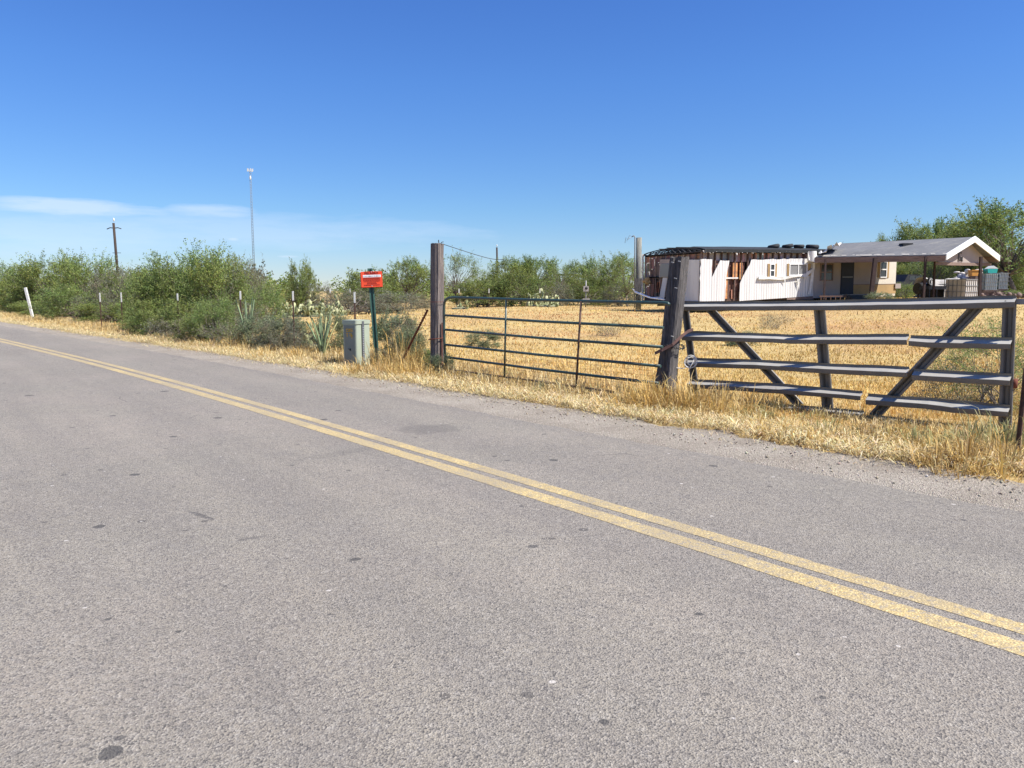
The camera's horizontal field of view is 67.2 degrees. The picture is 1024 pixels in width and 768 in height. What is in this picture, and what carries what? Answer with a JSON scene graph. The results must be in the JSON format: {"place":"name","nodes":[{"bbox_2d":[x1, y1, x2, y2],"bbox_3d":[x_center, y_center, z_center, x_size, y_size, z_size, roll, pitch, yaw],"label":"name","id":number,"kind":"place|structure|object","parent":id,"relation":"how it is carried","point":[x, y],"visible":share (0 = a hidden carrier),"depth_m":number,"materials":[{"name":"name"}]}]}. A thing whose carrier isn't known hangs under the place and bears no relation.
{"place":"outdoors","nodes":[
{"label":"outdoors","id":0,"kind":"place"},
{"bbox_2d":[0,326,1023,767],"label":"road","id":1,"kind":"structure","parent":0,"point":[190,580],"depth_m":3.81,"materials":[{"name":"asphalt"}]},
{"bbox_2d":[0,340,1023,655],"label":"road marking","id":2,"kind":"object","parent":1,"relation":"on","point":[958,628],"visible":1,"depth_m":4.56,"materials":[{"name":"yellow paint"}]},
{"bbox_2d":[0,338,1023,633],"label":"road marking","id":3,"kind":"object","parent":1,"relation":"on","point":[906,594],"visible":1,"depth_m":4.83,"materials":[{"name":"yellow paint"}]},
{"bbox_2d":[0,291,1023,482],"bbox_3d":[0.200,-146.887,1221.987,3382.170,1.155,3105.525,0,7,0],"label":"ground","id":4,"kind":"structure","parent":0,"point":[943,321],"depth_m":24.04,"materials":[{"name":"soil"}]},
{"bbox_2d":[0,258,60,311],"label":"bush","id":5,"kind":"object","parent":4,"relation":"on","point":[5,291],"visible":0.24,"depth_m":53.32,"materials":[{"name":"green plant"}]},
{"bbox_2d":[14,298,74,315],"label":"bush","id":6,"kind":"object","parent":4,"relation":"on","point":[25,308],"visible":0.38,"depth_m":45.18,"materials":[{"name":"green plant"}]},
{"bbox_2d":[3,248,90,311],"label":"bush","id":7,"kind":"object","parent":4,"relation":"on","point":[32,288],"visible":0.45,"depth_m":50.56,"materials":[{"name":"green plant"}]},
{"bbox_2d":[26,282,108,319],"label":"bush","id":8,"kind":"object","parent":4,"relation":"on","point":[56,295],"visible":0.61,"depth_m":39.11,"materials":[{"name":"green plant"}]},
{"bbox_2d":[39,248,122,315],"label":"bush","id":9,"kind":"object","parent":4,"relation":"on","point":[74,265],"visible":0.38,"depth_m":44.77,"materials":[{"name":"green plant"}]},
{"bbox_2d":[67,300,130,322],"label":"bush","id":10,"kind":"object","parent":4,"relation":"on","point":[85,308],"visible":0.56,"depth_m":36.07,"materials":[{"name":"green plant"}]},
{"bbox_2d":[71,260,138,319],"bbox_3d":[-19.684,-4.454,37.623,3.249,3.248,3.129,-6,9,-42],"label":"bush","id":11,"kind":"object","parent":4,"relation":"on","point":[95,284],"visible":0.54,"depth_m":37.32,"materials":[{"name":"green plant"}]},
{"bbox_2d":[98,262,150,307],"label":"bush","id":12,"kind":"object","parent":4,"relation":"on","point":[114,281],"visible":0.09,"depth_m":41.08,"materials":[{"name":"green plant"}]},
{"bbox_2d":[105,273,172,325],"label":"bush","id":13,"kind":"object","parent":4,"relation":"on","point":[123,290],"visible":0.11,"depth_m":32.19,"materials":[{"name":"green plant"}]},
{"bbox_2d":[112,297,184,331],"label":"bush","id":14,"kind":"object","parent":4,"relation":"on","point":[140,306],"visible":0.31,"depth_m":27.49,"materials":[{"name":"green plant"}]},
{"bbox_2d":[114,306,184,336],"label":"shrub","id":15,"kind":"object","parent":4,"relation":"on","point":[137,321],"visible":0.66,"depth_m":25.09,"materials":[{"name":"green plant"}]},
{"bbox_2d":[122,254,194,321],"bbox_3d":[-13.445,-3.479,29.769,2.886,3.182,3.259,-6,9,-40],"label":"bush","id":16,"kind":"object","parent":4,"relation":"on","point":[140,289],"visible":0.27,"depth_m":29.21,"materials":[{"name":"green plant"}]},
{"bbox_2d":[136,314,207,339],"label":"shrub","id":17,"kind":"object","parent":4,"relation":"on","point":[171,331],"visible":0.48,"depth_m":22.31,"materials":[{"name":"green plant"}]},
{"bbox_2d":[138,237,241,319],"bbox_3d":[-12.543,-3.783,29.825,4.091,3.839,4.409,1,7,7],"label":"bush","id":18,"kind":"object","parent":4,"relation":"on","point":[154,261],"visible":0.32,"depth_m":29.08,"materials":[{"name":"green plant"}]},
{"bbox_2d":[151,294,238,337],"bbox_3d":[-10.050,-2.152,24.959,3.142,1.538,3.025,-4,8,-28],"label":"bush","id":19,"kind":"object","parent":4,"relation":"on","point":[185,309],"visible":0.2,"depth_m":24.45,"materials":[{"name":"green plant"}]},
{"bbox_2d":[167,312,235,342],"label":"shrub","id":20,"kind":"object","parent":4,"relation":"on","point":[187,321],"visible":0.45,"depth_m":21.85,"materials":[{"name":"green plant"}]},
{"bbox_2d":[165,246,253,320],"bbox_3d":[-11.194,-3.440,28.766,3.312,3.501,3.190,0,7,3],"label":"bush","id":21,"kind":"object","parent":4,"relation":"on","point":[217,283],"visible":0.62,"depth_m":28.25,"materials":[{"name":"green plant"}]},
{"bbox_2d":[186,291,240,341],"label":"shrub","id":22,"kind":"object","parent":4,"relation":"on","point":[223,308],"visible":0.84,"depth_m":21.59,"materials":[{"name":"green plant"}]},
{"bbox_2d":[0,291,429,363],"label":"wire fence","id":23,"kind":"object","parent":4,"relation":"on","point":[292,300],"visible":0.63,"depth_m":18.91,"materials":[{"name":"metal"}]},
{"bbox_2d":[184,315,260,346],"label":"shrub","id":24,"kind":"object","parent":4,"relation":"on","point":[223,329],"visible":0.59,"depth_m":20.15,"materials":[{"name":"green plant"}]},
{"bbox_2d":[203,295,266,337],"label":"bush","id":25,"kind":"object","parent":4,"relation":"on","point":[243,316],"visible":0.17,"depth_m":22.95,"materials":[{"name":"green plant"}]},
{"bbox_2d":[215,253,270,317],"bbox_3d":[-12.166,-4.227,33.893,3.127,3.524,2.929,-2,7,-17],"label":"bush","id":26,"kind":"object","parent":4,"relation":"on","point":[246,272],"visible":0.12,"depth_m":33.63,"materials":[{"name":"green plant"}]},
{"bbox_2d":[235,297,254,341],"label":"agave","id":27,"kind":"object","parent":4,"relation":"on","point":[251,307],"visible":0.5,"depth_m":20.75,"materials":[{"name":"plant"}]},
{"bbox_2d":[221,253,276,319],"bbox_3d":[-10.620,-3.654,30.832,2.541,3.219,2.649,-1,7,-7],"label":"bush","id":28,"kind":"object","parent":4,"relation":"on","point":[259,273],"visible":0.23,"depth_m":30.38,"materials":[{"name":"green plant"}]},
{"bbox_2d":[233,312,276,345],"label":"shrub","id":29,"kind":"object","parent":4,"relation":"on","point":[242,327],"visible":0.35,"depth_m":20.02,"materials":[{"name":"green plant"}]},
{"bbox_2d":[241,281,289,332],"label":"bush","id":30,"kind":"object","parent":4,"relation":"on","point":[268,296],"visible":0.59,"depth_m":25.32,"materials":[{"name":"green plant"}]},
{"bbox_2d":[247,311,306,350],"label":"shrub","id":31,"kind":"object","parent":4,"relation":"on","point":[276,342],"visible":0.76,"depth_m":18.78,"materials":[{"name":"green plant"}]},
{"bbox_2d":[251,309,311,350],"bbox_3d":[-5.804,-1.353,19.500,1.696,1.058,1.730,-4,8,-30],"label":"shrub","id":32,"kind":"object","parent":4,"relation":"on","point":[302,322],"visible":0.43,"depth_m":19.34,"materials":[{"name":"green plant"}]},
{"bbox_2d":[268,300,297,317],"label":"prickly pear","id":33,"kind":"object","parent":4,"relation":"on","point":[289,308],"visible":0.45,"depth_m":42.82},
{"bbox_2d":[280,324,315,351],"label":"shrub","id":34,"kind":"object","parent":4,"relation":"on","point":[297,340],"visible":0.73,"depth_m":18.70,"materials":[{"name":"green plant"}]},
{"bbox_2d":[283,256,319,310],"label":"bush","id":35,"kind":"object","parent":4,"relation":"on","point":[301,277],"visible":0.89,"depth_m":54.14,"materials":[{"name":"green plant"}]},
{"bbox_2d":[279,292,328,316],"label":"prickly pear","id":36,"kind":"object","parent":4,"relation":"on","point":[308,307],"visible":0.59,"depth_m":43.17,"materials":[{"name":"plant"}]},
{"bbox_2d":[281,278,353,308],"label":"bush","id":37,"kind":"object","parent":4,"relation":"on","point":[318,296],"visible":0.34,"depth_m":54.72,"materials":[{"name":"green plant"}]},
{"bbox_2d":[306,314,337,353],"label":"agave","id":38,"kind":"object","parent":4,"relation":"on","point":[322,345],"visible":0.9,"depth_m":17.55,"materials":[{"name":"plant"}]},
{"bbox_2d":[309,294,349,315],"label":"prickly pear","id":39,"kind":"object","parent":4,"relation":"on","point":[333,308],"visible":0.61,"depth_m":43.97,"materials":[{"name":"plant"}]},
{"bbox_2d":[312,308,351,352],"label":"shrub","id":40,"kind":"object","parent":4,"relation":"on","point":[339,327],"visible":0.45,"depth_m":18.42,"materials":[{"name":"green plant"}]},
{"bbox_2d":[342,319,369,367],"bbox_3d":[-3.076,-0.781,15.270,0.399,0.979,0.435,4,8,31],"label":"utility cabinet","id":41,"kind":"object","parent":4,"relation":"on","point":[356,334],"visible":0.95,"depth_m":15.11,"materials":[{"name":"metal"}]},
{"bbox_2d":[305,287,422,314],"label":"bush","id":42,"kind":"object","parent":4,"relation":"on","point":[358,302],"visible":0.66,"depth_m":46.31,"materials":[{"name":"green plant"}]},
{"bbox_2d":[339,266,394,309],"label":"bush","id":43,"kind":"object","parent":4,"relation":"on","point":[356,277],"visible":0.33,"depth_m":59.29,"materials":[{"name":"green plant"}]},
{"bbox_2d":[360,268,382,361],"bbox_3d":[-2.833,-1.264,15.649,0.448,2.156,0.104,0,7,0],"label":"warning sign","id":44,"kind":"object","parent":4,"relation":"on","point":[370,279],"visible":1,"depth_m":15.54,"materials":[{"name":"metal"}]},
{"bbox_2d":[360,290,429,312],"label":"bush","id":45,"kind":"object","parent":4,"relation":"on","point":[410,308],"visible":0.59,"depth_m":47.53,"materials":[{"name":"green plant"}]},
{"bbox_2d":[369,306,428,359],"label":"shrub","id":46,"kind":"object","parent":4,"relation":"on","point":[382,329],"visible":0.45,"depth_m":16.02,"materials":[{"name":"green plant"}]},
{"bbox_2d":[382,307,427,357],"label":"shrub","id":47,"kind":"object","parent":4,"relation":"on","point":[399,326],"visible":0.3,"depth_m":15.74,"materials":[{"name":"green plant"}]},
{"bbox_2d":[384,253,429,306],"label":"mesquite tree","id":48,"kind":"object","parent":4,"relation":"on","point":[421,272],"visible":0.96,"depth_m":56.84,"materials":[{"name":"green plant"}]},
{"bbox_2d":[392,324,428,363],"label":"shrub","id":49,"kind":"object","parent":4,"relation":"on","point":[412,348],"visible":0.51,"depth_m":15.36,"materials":[{"name":"green plant"}]},
{"bbox_2d":[402,310,428,360],"bbox_3d":[-1.885,-0.834,14.592,0.042,1.162,0.959,-7,10,-44],"label":"post brace","id":50,"kind":"object","parent":4,"relation":"on","point":[415,333],"visible":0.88,"depth_m":14.50,"materials":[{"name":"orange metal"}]},
{"bbox_2d":[428,240,443,367],"bbox_3d":[-1.385,-1.370,14.137,0.327,2.512,0.327,0,7,0],"label":"gate post","id":51,"kind":"object","parent":4,"relation":"on","point":[436,293],"visible":0.82,"depth_m":14.04,"materials":[{"name":"brown wood"}]},
{"bbox_2d":[425,352,454,372],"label":"shrub","id":52,"kind":"object","parent":4,"relation":"on","point":[436,359],"visible":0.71,"depth_m":13.71,"materials":[{"name":"green plant"}]},
{"bbox_2d":[427,245,482,305],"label":"mesquite tree","id":53,"kind":"object","parent":4,"relation":"on","point":[454,291],"visible":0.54,"depth_m":59.31,"materials":[{"name":"green plant"}]},
{"bbox_2d":[461,327,503,347],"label":"weed","id":54,"kind":"object","parent":4,"relation":"on","point":[478,339],"visible":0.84,"depth_m":19.69,"materials":[{"name":"green plant"}]},
{"bbox_2d":[447,274,517,306],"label":"bush","id":55,"kind":"object","parent":4,"relation":"on","point":[473,289],"visible":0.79,"depth_m":52.96,"materials":[{"name":"green plant"}]},
{"bbox_2d":[0,322,1023,511],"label":"gravel shoulder","id":56,"kind":"object","parent":4,"relation":"on","point":[951,490],"visible":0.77,"depth_m":7.90},
{"bbox_2d":[0,322,1022,499],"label":"gravel stones","id":57,"kind":"object","parent":56,"relation":"on","point":[876,477],"visible":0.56,"depth_m":8.08,"materials":[{"name":"grey stone"}]},
{"bbox_2d":[0,310,1023,479],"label":"verge grass","id":58,"kind":"structure","parent":4,"relation":"on","point":[478,383],"depth_m":10.64,"materials":[{"name":"plant"}]},
{"bbox_2d":[0,249,1023,303],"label":"brushland","id":59,"kind":"structure","parent":4,"relation":"on","point":[286,281],"depth_m":95.84,"materials":[{"name":"green plant"}]},
{"bbox_2d":[484,255,540,291],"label":"mesquite tree","id":60,"kind":"object","parent":4,"relation":"on","point":[507,265],"visible":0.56,"depth_m":60.64,"materials":[{"name":"green plant"}]},
{"bbox_2d":[479,266,548,306],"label":"bush","id":61,"kind":"object","parent":4,"relation":"on","point":[526,290],"visible":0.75,"depth_m":53.00,"materials":[{"name":"green plant"}]},
{"bbox_2d":[513,253,562,292],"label":"mesquite tree","id":62,"kind":"object","parent":4,"relation":"on","point":[537,262],"visible":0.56,"depth_m":61.66,"materials":[{"name":"green plant"}]},
{"bbox_2d":[535,295,558,306],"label":"prickly pear","id":63,"kind":"object","parent":4,"relation":"on","point":[545,304],"visible":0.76,"depth_m":50.44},
{"bbox_2d":[532,281,577,305],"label":"bush","id":64,"kind":"object","parent":4,"relation":"on","point":[564,295],"visible":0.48,"depth_m":54.26,"materials":[{"name":"green plant"}]},
{"bbox_2d":[542,262,577,296],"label":"mesquite tree","id":65,"kind":"object","parent":4,"relation":"on","point":[565,273],"visible":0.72,"depth_m":59.28,"materials":[{"name":"green plant"}]},
{"bbox_2d":[559,259,595,303],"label":"mesquite tree","id":66,"kind":"object","parent":4,"relation":"on","point":[573,268],"visible":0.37,"depth_m":60.96,"materials":[{"name":"green plant"}]},
{"bbox_2d":[148,328,1023,484],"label":"tall grass","id":67,"kind":"structure","parent":4,"relation":"on","point":[678,399],"depth_m":9.04,"materials":[{"name":"plant"}]},
{"bbox_2d":[563,272,617,305],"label":"bush","id":68,"kind":"object","parent":4,"relation":"on","point":[592,285],"visible":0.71,"depth_m":55.06,"materials":[{"name":"green plant"}]},
{"bbox_2d":[574,250,635,290],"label":"mesquite tree","id":69,"kind":"object","parent":4,"relation":"on","point":[592,267],"visible":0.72,"depth_m":56.98,"materials":[{"name":"green plant"}]},
{"bbox_2d":[590,317,630,336],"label":"weed","id":70,"kind":"object","parent":4,"relation":"on","point":[601,333],"visible":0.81,"depth_m":22.96,"materials":[{"name":"beige plant"}]},
{"bbox_2d":[599,283,641,306],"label":"bush","id":71,"kind":"object","parent":4,"relation":"on","point":[610,296],"visible":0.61,"depth_m":52.31,"materials":[{"name":"green plant"}]},
{"bbox_2d":[603,253,644,305],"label":"mesquite tree","id":72,"kind":"object","parent":4,"relation":"on","point":[627,285],"visible":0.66,"depth_m":51.44,"materials":[{"name":"green plant"}]},
{"bbox_2d":[625,235,641,309],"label":"utility pole","id":73,"kind":"object","parent":4,"relation":"on","point":[638,253],"visible":0.88,"depth_m":43.35,"materials":[{"name":"metal"}]},
{"bbox_2d":[654,256,688,396],"bbox_3d":[2.152,-0.718,10.556,0.384,2.047,0.448,5,9,37],"label":"gate post","id":74,"kind":"object","parent":4,"relation":"on","point":[675,299],"visible":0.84,"depth_m":10.46,"materials":[{"name":"brown wood"}]},
{"bbox_2d":[443,296,670,394],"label":"tube gate","id":75,"kind":"structure","parent":74,"relation":"attached to","point":[577,358],"depth_m":11.83,"materials":[{"name":"metal"}]},
{"bbox_2d":[655,328,692,354],"bbox_3d":[2.242,-0.574,10.459,0.590,0.351,0.180,-2,7,-18],"label":"strap","id":76,"kind":"object","parent":75,"relation":"attached to","point":[674,342],"visible":1,"depth_m":10.39,"materials":[{"name":"brown leather"}]},
{"bbox_2d":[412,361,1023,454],"bbox_3d":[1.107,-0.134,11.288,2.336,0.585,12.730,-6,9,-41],"label":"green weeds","id":77,"kind":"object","parent":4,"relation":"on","point":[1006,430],"visible":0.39,"depth_m":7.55,"materials":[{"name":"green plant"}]},
{"bbox_2d":[642,242,900,305],"bbox_3d":[14.040,-5.639,40.982,13.162,3.591,6.078,-4,8,-22],"label":"mobile home","id":78,"kind":"object","parent":4,"relation":"on","point":[724,273],"visible":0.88,"depth_m":38.59,"materials":[{"name":"white metal"}]},
{"bbox_2d":[787,264,810,275],"bbox_3d":[14.465,-5.759,38.804,1.498,0.605,0.050,-4,8,-22],"label":"window","id":79,"kind":"structure","parent":78,"relation":"in","point":[792,269],"depth_m":38.76,"materials":[{"name":"white glass"}]},
{"bbox_2d":[820,264,833,280],"bbox_3d":[16.148,-5.736,39.506,0.844,0.869,0.050,-4,8,-22],"label":"window","id":80,"kind":"structure","parent":78,"relation":"in","point":[829,267],"depth_m":39.54,"materials":[{"name":"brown glass"}]},
{"bbox_2d":[840,262,853,293],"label":"door","id":81,"kind":"structure","parent":78,"relation":"in","point":[847,268],"depth_m":40.05,"materials":[{"name":"metal"}]},
{"bbox_2d":[877,262,889,277],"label":"window","id":82,"kind":"structure","parent":78,"relation":"in","point":[883,267],"depth_m":40.99,"materials":[{"name":"white glass"}]},
{"bbox_2d":[753,311,798,328],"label":"weed","id":83,"kind":"object","parent":4,"relation":"on","point":[768,322],"visible":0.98,"depth_m":26.13,"materials":[{"name":"beige plant"}]},
{"bbox_2d":[682,295,1023,427],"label":"gate","id":84,"kind":"structure","parent":4,"relation":"on","point":[973,306],"depth_m":9.16,"materials":[{"name":"metal"}]},
{"bbox_2d":[864,290,896,298],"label":"weed","id":85,"kind":"object","parent":4,"relation":"on","point":[876,295],"visible":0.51,"depth_m":33.71,"materials":[{"name":"green plant"}]},
{"bbox_2d":[895,283,915,297],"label":"bush","id":86,"kind":"object","parent":4,"relation":"on","point":[905,287],"visible":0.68,"depth_m":43.43,"materials":[{"name":"green plant"}]},
{"bbox_2d":[813,236,999,299],"bbox_3d":[19.139,-5.522,37.806,7.431,3.228,5.905,6,9,39],"label":"carport","id":87,"kind":"object","parent":4,"relation":"on","point":[970,251],"visible":0.91,"depth_m":36.80,"materials":[{"name":"grey"}]},
{"bbox_2d":[896,274,922,296],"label":"wrecked car","id":88,"kind":"object","parent":4,"relation":"on","point":[907,278],"visible":0.13,"depth_m":48.74,"materials":[{"name":"black metal"}]},
{"bbox_2d":[894,262,945,296],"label":"bush","id":89,"kind":"object","parent":4,"relation":"on","point":[903,269],"visible":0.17,"depth_m":53.37,"materials":[{"name":"green plant"}]},
{"bbox_2d":[913,278,932,297],"bbox_3d":[21.465,-4.988,40.135,0.800,1.096,0.653,-2,7,-17],"label":"barrel grill","id":90,"kind":"object","parent":4,"relation":"on","point":[916,290],"visible":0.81,"depth_m":39.97,"materials":[{"name":"black metal"}]},
{"bbox_2d":[891,214,960,273],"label":"mesquite tree","id":91,"kind":"object","parent":4,"relation":"on","point":[915,234],"visible":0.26,"depth_m":58.67,"materials":[{"name":"green plant"}]},
{"bbox_2d":[919,286,946,297],"bbox_3d":[21.424,-4.652,39.225,1.000,0.675,0.700,-1,7,-11],"label":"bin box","id":92,"kind":"object","parent":4,"relation":"on","point":[939,291],"visible":0.62,"depth_m":39.02,"materials":[{"name":"black"}]},
{"bbox_2d":[909,261,961,279],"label":"mesquite tree","id":93,"kind":"object","parent":4,"relation":"on","point":[940,268],"visible":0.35,"depth_m":49.29,"materials":[{"name":"green plant"}]},
{"bbox_2d":[914,276,959,297],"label":"covered trailer","id":94,"kind":"object","parent":4,"relation":"on","point":[937,281],"visible":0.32,"depth_m":46.49,"materials":[{"name":"white metal"}]},
{"bbox_2d":[944,278,977,296],"bbox_3d":[23.182,-4.741,39.718,1.335,1.410,1.135,-4,8,-31],"label":"caged tote","id":95,"kind":"object","parent":4,"relation":"on","point":[961,287],"visible":0.57,"depth_m":39.28,"materials":[{"name":"plastic"}]},
{"bbox_2d":[907,352,1018,401],"bbox_3d":[5.827,-0.058,9.995,1.414,0.860,1.315,0,7,-4],"label":"bush","id":96,"kind":"object","parent":4,"relation":"on","point":[939,389],"visible":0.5,"depth_m":10.01,"materials":[{"name":"green plant"}]},
{"bbox_2d":[927,222,1022,275],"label":"mesquite tree","id":97,"kind":"object","parent":4,"relation":"on","point":[964,267],"visible":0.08,"depth_m":55.26,"materials":[{"name":"green plant"}]},
{"bbox_2d":[928,313,1023,403],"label":"bush","id":98,"kind":"object","parent":4,"relation":"on","point":[978,335],"visible":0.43,"depth_m":10.29,"materials":[{"name":"green plant"}]},
{"bbox_2d":[932,329,1023,411],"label":"bush","id":99,"kind":"object","parent":4,"relation":"on","point":[992,398],"visible":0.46,"depth_m":9.74,"materials":[{"name":"green plant"}]},
{"bbox_2d":[933,194,1023,292],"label":"mesquite tree","id":100,"kind":"object","parent":4,"relation":"on","point":[998,221],"visible":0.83,"depth_m":48.77,"materials":[{"name":"green plant"}]},
{"bbox_2d":[974,264,1023,293],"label":"bush","id":101,"kind":"object","parent":4,"relation":"on","point":[1015,279],"visible":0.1,"depth_m":52.59,"materials":[{"name":"green plant"}]},
{"bbox_2d":[981,292,1023,298],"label":"scrap platform","id":102,"kind":"structure","parent":4,"relation":"on","point":[1019,295],"depth_m":43.11,"materials":[{"name":"grey wood"}]},
{"bbox_2d":[981,273,998,291],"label":"caged tote","id":103,"kind":"object","parent":102,"relation":"on","point":[989,282],"visible":0.87,"depth_m":43.33,"materials":[{"name":"plastic"}]},
{"bbox_2d":[991,272,1009,290],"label":"caged tote","id":104,"kind":"object","parent":102,"relation":"on","point":[1003,285],"visible":0.72,"depth_m":43.62,"materials":[{"name":"plastic"}]},
{"bbox_2d":[1016,367,1023,447],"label":"fence post","id":105,"kind":"object","parent":4,"relation":"on","point":[1020,421],"visible":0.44,"depth_m":7.05,"materials":[{"name":"metal"}]},
{"bbox_2d":[0,0,1023,290],"label":"sky","id":106,"kind":"structure","parent":0,"point":[371,133],"materials":[{"name":"blue"}]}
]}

